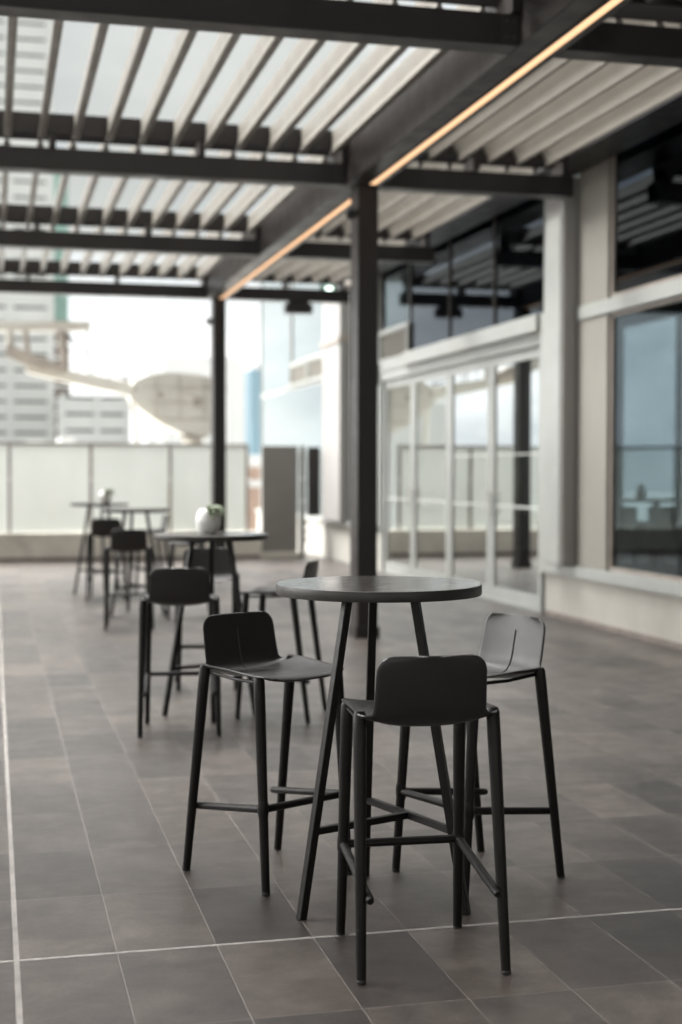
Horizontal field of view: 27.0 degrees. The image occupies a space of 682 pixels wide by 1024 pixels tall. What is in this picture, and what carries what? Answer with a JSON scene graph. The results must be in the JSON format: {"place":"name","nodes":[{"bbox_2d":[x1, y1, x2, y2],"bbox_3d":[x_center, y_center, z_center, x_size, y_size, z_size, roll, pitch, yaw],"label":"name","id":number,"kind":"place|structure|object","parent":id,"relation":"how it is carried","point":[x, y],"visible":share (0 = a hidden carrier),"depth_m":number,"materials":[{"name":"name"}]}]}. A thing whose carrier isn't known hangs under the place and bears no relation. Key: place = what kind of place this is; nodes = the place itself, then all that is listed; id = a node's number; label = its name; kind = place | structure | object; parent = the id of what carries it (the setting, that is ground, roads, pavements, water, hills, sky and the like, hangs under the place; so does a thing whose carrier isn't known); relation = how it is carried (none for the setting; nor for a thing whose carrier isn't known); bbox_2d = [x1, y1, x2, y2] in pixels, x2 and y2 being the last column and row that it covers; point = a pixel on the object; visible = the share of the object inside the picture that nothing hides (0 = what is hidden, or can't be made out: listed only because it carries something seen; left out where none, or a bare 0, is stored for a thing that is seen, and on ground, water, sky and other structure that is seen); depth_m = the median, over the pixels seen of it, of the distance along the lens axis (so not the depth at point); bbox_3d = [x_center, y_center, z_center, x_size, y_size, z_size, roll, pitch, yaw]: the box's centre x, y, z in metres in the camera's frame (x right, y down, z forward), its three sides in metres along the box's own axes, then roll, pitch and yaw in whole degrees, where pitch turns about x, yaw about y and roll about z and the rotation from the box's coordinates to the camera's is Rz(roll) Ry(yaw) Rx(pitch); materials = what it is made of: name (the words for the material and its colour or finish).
{"place":"outdoors","nodes":[
{"label":"outdoors","id":0,"kind":"place"},
{"bbox_2d":[0,16,54,444],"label":"office tower","id":1,"kind":"structure","parent":0,"point":[27,407],"depth_m":291.80,"materials":[{"name":"white glass"}]},
{"bbox_2d":[7,438,92,532],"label":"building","id":2,"kind":"structure","parent":0,"point":[66,440],"depth_m":147.77,"materials":[{"name":"white"}]},
{"bbox_2d":[54,174,69,442],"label":"office tower","id":3,"kind":"structure","parent":0,"point":[60,313],"depth_m":324.90,"materials":[{"name":"teal glass"}]},
{"bbox_2d":[57,394,129,445],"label":"podium block","id":4,"kind":"structure","parent":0,"point":[96,418],"depth_m":276.40,"materials":[{"name":"white concrete"}]},
{"bbox_2d":[0,321,226,445],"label":"roof crane","id":5,"kind":"object","parent":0,"point":[179,404],"visible":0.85,"depth_m":26.48,"materials":[{"name":"beige paint"}]},
{"bbox_2d":[148,355,245,530],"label":"white tower","id":6,"kind":"structure","parent":0,"point":[235,392],"depth_m":264.17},
{"bbox_2d":[245,364,260,454],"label":"glass tower","id":7,"kind":"structure","parent":0,"point":[252,406],"depth_m":304.12,"materials":[{"name":"blue glass"}]},
{"bbox_2d":[249,455,259,530],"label":"brick building","id":8,"kind":"structure","parent":0,"point":[254,482],"depth_m":121.72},
{"bbox_2d":[53,0,457,445],"label":"sky","id":9,"kind":"structure","parent":0,"point":[126,333],"materials":[{"name":"white"}]},
{"bbox_2d":[0,554,681,1023],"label":"terrace floor","id":10,"kind":"structure","parent":0,"point":[112,910],"depth_m":5.54,"materials":[{"name":"tile"}]},
{"bbox_2d":[70,502,128,593],"bbox_3d":[-2.857,0.428,16.822,0.684,1.069,0.684,0,2,-6],"label":"bar table","id":11,"kind":"object","parent":10,"relation":"on","point":[88,505],"visible":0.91,"depth_m":16.70,"materials":[{"name":"metal"}]},
{"bbox_2d":[99,489,114,502],"bbox_3d":[-2.738,-0.191,16.773,0.210,0.171,0.209,2,2,42],"label":"potted plant","id":12,"kind":"object","parent":11,"relation":"on","point":[105,495],"visible":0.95,"depth_m":16.71,"materials":[{"name":"white plant"}]},
{"bbox_2d":[86,518,126,600],"bbox_3d":[-2.642,0.524,16.054,0.453,0.919,0.459,0,2,-7],"label":"bar stool","id":13,"kind":"object","parent":10,"relation":"on","point":[103,527],"visible":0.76,"depth_m":15.87,"materials":[{"name":"plastic"}]},
{"bbox_2d":[104,529,153,630],"bbox_3d":[-1.958,0.609,13.082,0.453,0.919,0.459,0,2,-10],"label":"bar stool","id":14,"kind":"object","parent":10,"relation":"on","point":[128,540],"visible":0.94,"depth_m":12.90,"materials":[{"name":"plastic"}]},
{"bbox_2d":[0,531,261,557],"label":"parapet wall","id":15,"kind":"structure","parent":10,"relation":"on","point":[41,545],"depth_m":22.92,"materials":[{"name":"concrete"}]},
{"bbox_2d":[0,442,250,532],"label":"glass balustrade","id":16,"kind":"object","parent":15,"relation":"on","point":[43,486],"visible":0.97,"depth_m":23.22,"materials":[{"name":"white glass"}]},
{"bbox_2d":[0,555,259,561],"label":"skirting board","id":17,"kind":"object","parent":15,"relation":"attached to","point":[97,558],"visible":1,"depth_m":22.95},
{"bbox_2d":[100,508,168,616],"bbox_3d":[-2.082,0.499,14.337,0.684,1.069,0.684,-1,2,-28],"label":"bar table","id":18,"kind":"object","parent":10,"relation":"on","point":[131,511],"visible":0.95,"depth_m":14.25,"materials":[{"name":"metal"}]},
{"bbox_2d":[130,515,168,592],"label":"bar stool","id":19,"kind":"object","parent":10,"relation":"on","point":[163,528],"visible":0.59,"depth_m":16.91,"materials":[{"name":"plastic"}]},
{"bbox_2d":[137,567,220,737],"bbox_3d":[-0.896,0.755,7.898,0.453,0.919,0.459,0,2,-6],"label":"bar stool","id":20,"kind":"object","parent":10,"relation":"on","point":[179,586],"visible":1,"depth_m":7.72,"materials":[{"name":"plastic"}]},
{"bbox_2d":[166,541,207,618],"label":"bar stool","id":21,"kind":"object","parent":10,"relation":"on","point":[172,550],"visible":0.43,"depth_m":13.91,"materials":[{"name":"plastic"}]},
{"bbox_2d":[174,548,239,690],"bbox_3d":[-0.896,0.709,9.535,0.453,0.919,0.459,0,2,-5],"label":"bar stool","id":22,"kind":"object","parent":10,"relation":"on","point":[201,559],"visible":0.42,"depth_m":9.69,"materials":[{"name":"plastic"}]},
{"bbox_2d":[154,531,267,715],"bbox_3d":[-0.779,0.663,8.532,0.684,1.069,0.684,0,2,-11],"label":"bar table","id":23,"kind":"object","parent":10,"relation":"on","point":[193,537],"visible":0.81,"depth_m":8.40,"materials":[{"name":"laminate"}]},
{"bbox_2d":[196,505,227,533],"bbox_3d":[-0.755,0.043,8.482,0.204,0.174,0.201,2,2,44],"label":"potted plant","id":24,"kind":"object","parent":23,"relation":"on","point":[208,520],"visible":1,"depth_m":8.42,"materials":[{"name":"green plant"}]},
{"bbox_2d":[182,611,351,895],"bbox_3d":[-0.256,0.835,5.096,0.453,0.919,0.459,-1,2,-42],"label":"bar stool","id":25,"kind":"object","parent":10,"relation":"on","point":[240,644],"visible":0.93,"depth_m":5.11,"materials":[{"name":"plastic"}]},
{"bbox_2d":[260,446,299,557],"bbox_3d":[-1.038,-0.170,23.845,0.680,1.875,0.240,0,2,-14],"label":"privacy screen","id":26,"kind":"object","parent":10,"relation":"on","point":[279,495],"visible":1,"depth_m":23.79,"materials":[{"name":"grey paint"}]},
{"bbox_2d":[235,559,326,722],"bbox_3d":[-0.350,0.743,8.382,0.459,0.919,0.453,0,2,13],"label":"bar stool","id":27,"kind":"object","parent":10,"relation":"on","point":[311,569],"visible":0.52,"depth_m":8.24,"materials":[{"name":"plastic"}]},
{"bbox_2d":[299,446,306,557],"bbox_3d":[-0.635,-0.173,23.908,0.142,1.880,0.150,0,2,-14],"label":"gate post","id":28,"kind":"object","parent":10,"relation":"on","point":[302,524],"visible":1,"depth_m":23.90,"materials":[{"name":"grey metal"}]},
{"bbox_2d":[307,447,319,515],"bbox_3d":[-0.461,-0.514,23.941,0.210,1.160,0.050,0,2,-14],"label":"gate leaf","id":29,"kind":"object","parent":28,"relation":"attached to","point":[313,481],"visible":1,"depth_m":23.92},
{"bbox_2d":[0,0,681,638],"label":"pergola","id":30,"kind":"object","parent":10,"relation":"on","point":[496,42],"visible":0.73,"depth_m":12.03,"materials":[{"name":"black metal"}]},
{"bbox_2d":[0,223,5,273],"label":"louvre blade","id":31,"kind":"object","parent":30,"relation":"attached to","point":[2,250],"visible":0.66,"depth_m":17.83,"materials":[{"name":"white metal"}]},
{"bbox_2d":[1,139,10,222],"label":"louvre blade","id":32,"kind":"object","parent":30,"relation":"attached to","point":[5,182],"visible":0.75,"depth_m":13.80,"materials":[{"name":"white metal"}]},
{"bbox_2d":[4,17,17,136],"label":"louvre blade","id":33,"kind":"object","parent":30,"relation":"attached to","point":[12,24],"visible":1,"depth_m":9.61,"materials":[{"name":"white metal"}]},
{"bbox_2d":[19,224,30,274],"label":"louvre blade","id":34,"kind":"object","parent":30,"relation":"attached to","point":[23,255],"visible":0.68,"depth_m":18.01,"materials":[{"name":"white metal"}]},
{"bbox_2d":[26,140,43,223],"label":"louvre blade","id":35,"kind":"object","parent":30,"relation":"attached to","point":[33,187],"visible":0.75,"depth_m":13.85,"materials":[{"name":"white metal"}]},
{"bbox_2d":[39,225,55,274],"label":"louvre blade","id":36,"kind":"object","parent":30,"relation":"attached to","point":[45,255],"visible":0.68,"depth_m":18.16,"materials":[{"name":"white metal"}]},
{"bbox_2d":[38,20,63,138],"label":"louvre blade","id":37,"kind":"object","parent":30,"relation":"attached to","point":[55,39],"visible":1,"depth_m":9.71,"materials":[{"name":"white metal"}]},
{"bbox_2d":[51,142,76,224],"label":"louvre blade","id":38,"kind":"object","parent":30,"relation":"attached to","point":[61,190],"visible":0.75,"depth_m":14.04,"materials":[{"name":"white metal"}]},
{"bbox_2d":[59,226,79,275],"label":"louvre blade","id":39,"kind":"object","parent":30,"relation":"attached to","point":[65,258],"visible":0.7,"depth_m":18.32,"materials":[{"name":"white metal"}]},
{"bbox_2d":[72,23,108,139],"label":"louvre blade","id":40,"kind":"object","parent":30,"relation":"attached to","point":[96,49],"visible":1,"depth_m":9.84,"materials":[{"name":"white metal"}]},
{"bbox_2d":[79,227,104,276],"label":"louvre blade","id":41,"kind":"object","parent":30,"relation":"attached to","point":[86,258],"visible":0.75,"depth_m":18.38,"materials":[{"name":"white metal"}]},
{"bbox_2d":[77,144,109,225],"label":"louvre blade","id":42,"kind":"object","parent":30,"relation":"attached to","point":[89,189],"visible":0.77,"depth_m":14.11,"materials":[{"name":"white metal"}]},
{"bbox_2d":[99,228,128,276],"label":"louvre blade","id":43,"kind":"object","parent":30,"relation":"attached to","point":[107,259],"visible":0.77,"depth_m":18.46,"materials":[{"name":"white metal"}]},
{"bbox_2d":[101,146,141,226],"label":"louvre blade","id":44,"kind":"object","parent":30,"relation":"attached to","point":[117,189],"visible":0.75,"depth_m":14.22,"materials":[{"name":"white metal"}]},
{"bbox_2d":[105,26,153,141],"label":"louvre blade","id":45,"kind":"object","parent":30,"relation":"attached to","point":[141,39],"visible":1,"depth_m":9.93,"materials":[{"name":"white metal"}]},
{"bbox_2d":[119,229,152,277],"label":"louvre blade","id":46,"kind":"object","parent":30,"relation":"attached to","point":[127,261],"visible":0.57,"depth_m":18.68,"materials":[{"name":"white metal"}]},
{"bbox_2d":[126,147,173,227],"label":"louvre blade","id":47,"kind":"object","parent":30,"relation":"attached to","point":[146,188],"visible":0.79,"depth_m":14.29,"materials":[{"name":"white metal"}]},
{"bbox_2d":[138,230,175,278],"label":"louvre blade","id":48,"kind":"object","parent":30,"relation":"attached to","point":[147,262],"visible":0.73,"depth_m":18.66,"materials":[{"name":"white metal"}]},
{"bbox_2d":[138,30,197,143],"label":"louvre blade","id":49,"kind":"object","parent":30,"relation":"attached to","point":[180,48],"visible":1,"depth_m":10.01,"materials":[{"name":"white metal"}]},
{"bbox_2d":[150,149,194,228],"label":"louvre blade","id":50,"kind":"object","parent":30,"relation":"attached to","point":[174,188],"visible":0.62,"depth_m":14.47,"materials":[{"name":"white metal"}]},
{"bbox_2d":[157,231,199,278],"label":"louvre blade","id":51,"kind":"object","parent":30,"relation":"attached to","point":[168,262],"visible":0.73,"depth_m":18.70,"materials":[{"name":"white metal"}]},
{"bbox_2d":[177,232,222,279],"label":"louvre blade","id":52,"kind":"object","parent":30,"relation":"attached to","point":[187,264],"visible":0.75,"depth_m":18.77,"materials":[{"name":"white metal"}]},
{"bbox_2d":[171,33,240,145],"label":"louvre blade","id":53,"kind":"object","parent":30,"relation":"attached to","point":[218,55],"visible":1,"depth_m":10.09,"materials":[{"name":"white metal"}]},
{"bbox_2d":[175,151,236,229],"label":"louvre blade","id":54,"kind":"object","parent":30,"relation":"attached to","point":[200,191],"visible":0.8,"depth_m":14.45,"materials":[{"name":"white metal"}]},
{"bbox_2d":[206,317,211,324],"bbox_3d":[-1.885,-2.726,20.263,0.095,0.120,0.137,0,2,-14],"label":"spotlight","id":55,"kind":"object","parent":30,"relation":"attached to","point":[208,320],"visible":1,"depth_m":20.22,"materials":[{"name":"metal"}]},
{"bbox_2d":[196,233,246,280],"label":"louvre blade","id":56,"kind":"object","parent":30,"relation":"attached to","point":[206,265],"visible":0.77,"depth_m":18.85,"materials":[{"name":"white metal"}]},
{"bbox_2d":[199,152,267,230],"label":"louvre blade","id":57,"kind":"object","parent":30,"relation":"attached to","point":[220,200],"visible":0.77,"depth_m":14.52,"materials":[{"name":"white metal"}]},
{"bbox_2d":[204,36,283,147],"bbox_3d":[-0.662,-3.083,9.990,0.060,0.204,3.800,0,2,-14],"label":"louvre blade","id":58,"kind":"object","parent":30,"relation":"attached to","point":[263,50],"visible":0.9,"depth_m":10.16,"materials":[{"name":"white metal"}]},
{"bbox_2d":[219,257,277,298],"bbox_3d":[-1.224,-2.969,18.196,0.068,0.010,3.965,0,2,-14],"label":"light strip","id":59,"kind":"object","parent":30,"relation":"attached to","point":[252,274],"visible":1,"depth_m":17.92,"materials":[{"name":"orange plastic"}]},
{"bbox_2d":[223,154,297,231],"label":"louvre blade","id":60,"kind":"object","parent":30,"relation":"attached to","point":[244,204],"visible":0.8,"depth_m":14.60,"materials":[{"name":"white metal"}]},
{"bbox_2d":[246,156,327,232],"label":"louvre blade","id":61,"kind":"object","parent":30,"relation":"attached to","point":[276,198],"visible":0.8,"depth_m":14.66,"materials":[{"name":"white metal"}]},
{"bbox_2d":[256,236,319,281],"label":"louvre blade","id":62,"kind":"object","parent":30,"relation":"attached to","point":[271,269],"visible":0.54,"depth_m":18.87,"materials":[{"name":"white metal"}]},
{"bbox_2d":[236,0,353,149],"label":"louvre blade","id":63,"kind":"object","parent":30,"relation":"attached to","point":[300,57],"visible":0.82,"depth_m":10.24,"materials":[{"name":"white metal"}]},
{"bbox_2d":[284,301,312,314],"bbox_3d":[-0.619,-2.956,20.573,0.400,0.169,0.160,0,2,-14],"label":"speaker","id":64,"kind":"object","parent":30,"relation":"hanging from","point":[292,307],"visible":1,"depth_m":20.51},
{"bbox_2d":[272,236,342,282],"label":"louvre blade","id":65,"kind":"object","parent":30,"relation":"attached to","point":[289,267],"visible":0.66,"depth_m":19.06,"materials":[{"name":"white metal"}]},
{"bbox_2d":[273,197,350,257],"bbox_3d":[-0.291,-2.861,14.398,0.068,0.010,3.850,0,2,-14],"label":"light strip","id":66,"kind":"object","parent":30,"relation":"attached to","point":[330,215],"visible":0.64,"depth_m":14.25,"materials":[{"name":"orange plastic"}]},
{"bbox_2d":[291,237,350,283],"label":"louvre blade","id":67,"kind":"object","parent":30,"relation":"attached to","point":[306,270],"visible":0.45,"depth_m":19.29,"materials":[{"name":"white metal"}]},
{"bbox_2d":[267,0,398,151],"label":"louvre blade","id":68,"kind":"object","parent":30,"relation":"attached to","point":[335,64],"visible":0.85,"depth_m":10.27,"materials":[{"name":"white metal"}]},
{"bbox_2d":[309,239,386,283],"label":"louvre blade","id":69,"kind":"object","parent":30,"relation":"attached to","point":[328,269],"visible":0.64,"depth_m":19.36,"materials":[{"name":"grey metal"}]},
{"bbox_2d":[345,207,355,219],"bbox_3d":[0.081,-2.579,12.262,0.095,0.120,0.137,0,2,-14],"label":"spotlight","id":70,"kind":"object","parent":30,"relation":"attached to","point":[350,212],"visible":1,"depth_m":12.22,"materials":[{"name":"black metal"}]},
{"bbox_2d":[328,239,408,284],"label":"louvre blade","id":71,"kind":"object","parent":30,"relation":"attached to","point":[340,274],"visible":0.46,"depth_m":19.57,"materials":[{"name":"grey metal"}]},
{"bbox_2d":[299,2,442,152],"bbox_3d":[0.125,-3.087,10.183,0.060,0.204,3.800,0,2,-14],"label":"louvre blade","id":72,"kind":"object","parent":30,"relation":"attached to","point":[369,71],"visible":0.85,"depth_m":10.32,"materials":[{"name":"white metal"}]},
{"bbox_2d":[321,161,423,235],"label":"louvre blade","id":73,"kind":"object","parent":30,"relation":"attached to","point":[334,223],"visible":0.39,"depth_m":15.40,"materials":[{"name":"white metal"}]},
{"bbox_2d":[340,162,452,236],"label":"louvre blade","id":74,"kind":"object","parent":30,"relation":"attached to","point":[387,200],"visible":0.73,"depth_m":14.39,"materials":[{"name":"white metal"}]},
{"bbox_2d":[330,5,486,154],"bbox_3d":[0.387,-3.088,10.247,0.060,0.204,3.800,0,2,-14],"label":"louvre blade","id":75,"kind":"object","parent":30,"relation":"attached to","point":[409,70],"visible":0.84,"depth_m":10.40,"materials":[{"name":"white metal"}]},
{"bbox_2d":[378,164,481,231],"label":"louvre blade","id":76,"kind":"object","parent":30,"relation":"attached to","point":[402,208],"visible":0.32,"depth_m":14.82,"materials":[{"name":"white metal"}]},
{"bbox_2d":[386,165,509,238],"bbox_3d":[1.009,-3.205,14.620,0.127,0.188,3.800,0,2,-14],"label":"louvre blade","id":77,"kind":"object","parent":30,"relation":"attached to","point":[433,206],"visible":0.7,"depth_m":14.99,"materials":[{"name":"white metal"}]},
{"bbox_2d":[369,42,564,184],"bbox_3d":[0.759,-2.740,10.124,0.068,0.010,4.115,0,2,-14],"label":"light strip","id":78,"kind":"object","parent":30,"relation":"attached to","point":[537,59],"visible":1,"depth_m":9.53,"materials":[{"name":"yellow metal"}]},
{"bbox_2d":[409,167,537,239],"bbox_3d":[1.271,-3.207,14.684,0.127,0.188,3.800,0,2,-14],"label":"louvre blade","id":79,"kind":"object","parent":30,"relation":"attached to","point":[451,211],"visible":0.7,"depth_m":15.05,"materials":[{"name":"white metal"}]},
{"bbox_2d":[427,18,623,159],"bbox_3d":[1.200,-3.088,10.447,0.127,0.188,3.800,0,2,-14],"label":"louvre blade","id":80,"kind":"object","parent":30,"relation":"attached to","point":[542,73],"visible":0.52,"depth_m":10.50,"materials":[{"name":"white metal"}]},
{"bbox_2d":[453,19,663,161],"bbox_3d":[1.462,-3.090,10.511,0.127,0.188,3.800,0,2,-14],"label":"louvre blade","id":81,"kind":"object","parent":30,"relation":"attached to","point":[560,81],"visible":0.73,"depth_m":10.63,"materials":[{"name":"white metal"}]},
{"bbox_2d":[482,22,679,162],"bbox_3d":[1.724,-3.091,10.576,0.127,0.188,3.800,0,2,-14],"label":"louvre blade","id":82,"kind":"object","parent":30,"relation":"attached to","point":[596,84],"visible":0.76,"depth_m":10.73,"materials":[{"name":"white metal"}]},
{"bbox_2d":[554,0,623,43],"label":"light strip","id":83,"kind":"object","parent":30,"relation":"attached to","point":[589,20],"visible":1,"depth_m":7.73,"materials":[{"name":"yellow plastic"}]},
{"bbox_2d":[512,65,681,164],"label":"louvre blade","id":84,"kind":"object","parent":30,"relation":"attached to","point":[644,79],"visible":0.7,"depth_m":10.82,"materials":[{"name":"white metal"}]},
{"bbox_2d":[541,70,681,166],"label":"louvre blade","id":85,"kind":"object","parent":30,"relation":"attached to","point":[670,87],"visible":0.7,"depth_m":11.09,"materials":[{"name":"white metal"}]},
{"bbox_2d":[276,576,481,919],"bbox_3d":[0.124,0.771,4.735,0.684,1.069,0.684,0,2,-14],"label":"bar table","id":86,"kind":"object","parent":10,"relation":"on","point":[373,591],"visible":0.91,"depth_m":4.62,"materials":[{"name":"laminate"}]},
{"bbox_2d":[336,654,510,984],"bbox_3d":[0.225,0.860,4.227,0.454,0.919,0.459,0,2,-11],"label":"bar stool","id":87,"kind":"object","parent":10,"relation":"on","point":[414,691],"visible":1,"depth_m":4.07,"materials":[{"name":"plastic"}]},
{"bbox_2d":[255,121,681,649],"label":"building","id":88,"kind":"structure","parent":10,"relation":"on","point":[529,404],"depth_m":14.80,"materials":[{"name":"white paint"}]},
{"bbox_2d":[260,282,291,395],"bbox_3d":[-1.274,-3.662,28.092,0.080,2.580,3.050,0,2,-14],"label":"window","id":89,"kind":"structure","parent":88,"relation":"in","point":[275,326],"depth_m":28.21,"materials":[{"name":"glass"}]},
{"bbox_2d":[260,380,321,517],"bbox_3d":[-0.885,-1.139,26.560,0.080,2.338,6.350,0,2,-14],"label":"window","id":90,"kind":"structure","parent":88,"relation":"in","point":[293,416],"depth_m":26.20,"materials":[{"name":"glass"}]},
{"bbox_2d":[291,283,329,363],"bbox_3d":[-0.511,-3.789,24.980,0.080,2.150,3.250,0,2,-14],"label":"window","id":91,"kind":"structure","parent":88,"relation":"in","point":[306,330],"depth_m":25.29,"materials":[{"name":"glass"}]},
{"bbox_2d":[319,285,336,289],"bbox_3d":[-0.193,-3.535,22.515,0.320,0.120,0.110,0,2,-14],"label":"exit lamp","id":92,"kind":"object","parent":88,"relation":"attached to","point":[330,287],"visible":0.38,"depth_m":22.48,"materials":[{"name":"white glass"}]},
{"bbox_2d":[381,263,409,331],"bbox_3d":[0.782,-3.018,19.731,0.080,0.915,1.440,0,2,-14],"label":"window","id":93,"kind":"structure","parent":88,"relation":"in","point":[395,282],"depth_m":19.74,"materials":[{"name":"glass"}]},
{"bbox_2d":[384,375,412,575],"bbox_3d":[0.788,-0.493,19.623,0.116,2.696,1.402,0,2,-14],"label":"door","id":94,"kind":"structure","parent":88,"relation":"in","point":[398,546],"depth_m":19.63,"materials":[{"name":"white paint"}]},
{"bbox_2d":[409,240,448,350],"bbox_3d":[1.156,-2.775,18.212,0.080,1.315,1.680,0,2,-14],"label":"window","id":95,"kind":"structure","parent":88,"relation":"in","point":[429,283],"depth_m":18.18,"materials":[{"name":"black glass"}]},
{"bbox_2d":[410,367,449,577],"bbox_3d":[1.139,-0.453,18.192,0.116,2.696,1.532,0,2,-14],"label":"door","id":96,"kind":"structure","parent":88,"relation":"in","point":[431,389],"depth_m":18.20,"materials":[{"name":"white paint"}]},
{"bbox_2d":[449,357,491,596],"bbox_3d":[1.502,-0.411,16.716,0.116,2.696,1.492,0,2,-14],"label":"door","id":97,"kind":"structure","parent":88,"relation":"in","point":[470,383],"depth_m":16.71,"materials":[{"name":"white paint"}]},
{"bbox_2d":[449,217,493,338],"bbox_3d":[1.549,-2.729,16.615,0.080,1.315,1.590,0,2,-14],"label":"window","id":98,"kind":"structure","parent":88,"relation":"in","point":[471,252],"depth_m":16.59,"materials":[{"name":"black glass"}]},
{"bbox_2d":[487,346,539,608],"bbox_3d":[1.867,-0.369,15.231,0.116,2.696,1.552,0,2,-14],"label":"door","id":99,"kind":"structure","parent":88,"relation":"in","point":[515,376],"depth_m":15.27,"materials":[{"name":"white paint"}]},
{"bbox_2d":[494,198,543,325],"bbox_3d":[1.923,-2.686,15.091,0.080,1.315,1.530,0,2,-14],"label":"window","id":100,"kind":"structure","parent":88,"relation":"in","point":[518,230],"depth_m":15.11,"materials":[{"name":"black glass"}]},
{"bbox_2d":[609,296,681,581],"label":"window","id":101,"kind":"structure","parent":88,"relation":"in","point":[646,408],"depth_m":12.19,"materials":[{"name":"glass"}]},
{"bbox_2d":[611,121,681,296],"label":"window","id":102,"kind":"structure","parent":88,"relation":"in","point":[647,175],"depth_m":12.16,"materials":[{"name":"black glass"}]},
{"bbox_2d":[392,612,564,896],"bbox_3d":[0.482,0.836,5.077,0.459,0.919,0.453,-1,2,-36],"label":"bar stool","id":103,"kind":"object","parent":10,"relation":"on","point":[512,647],"visible":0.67,"depth_m":5.06,"materials":[{"name":"plastic"}]}
]}

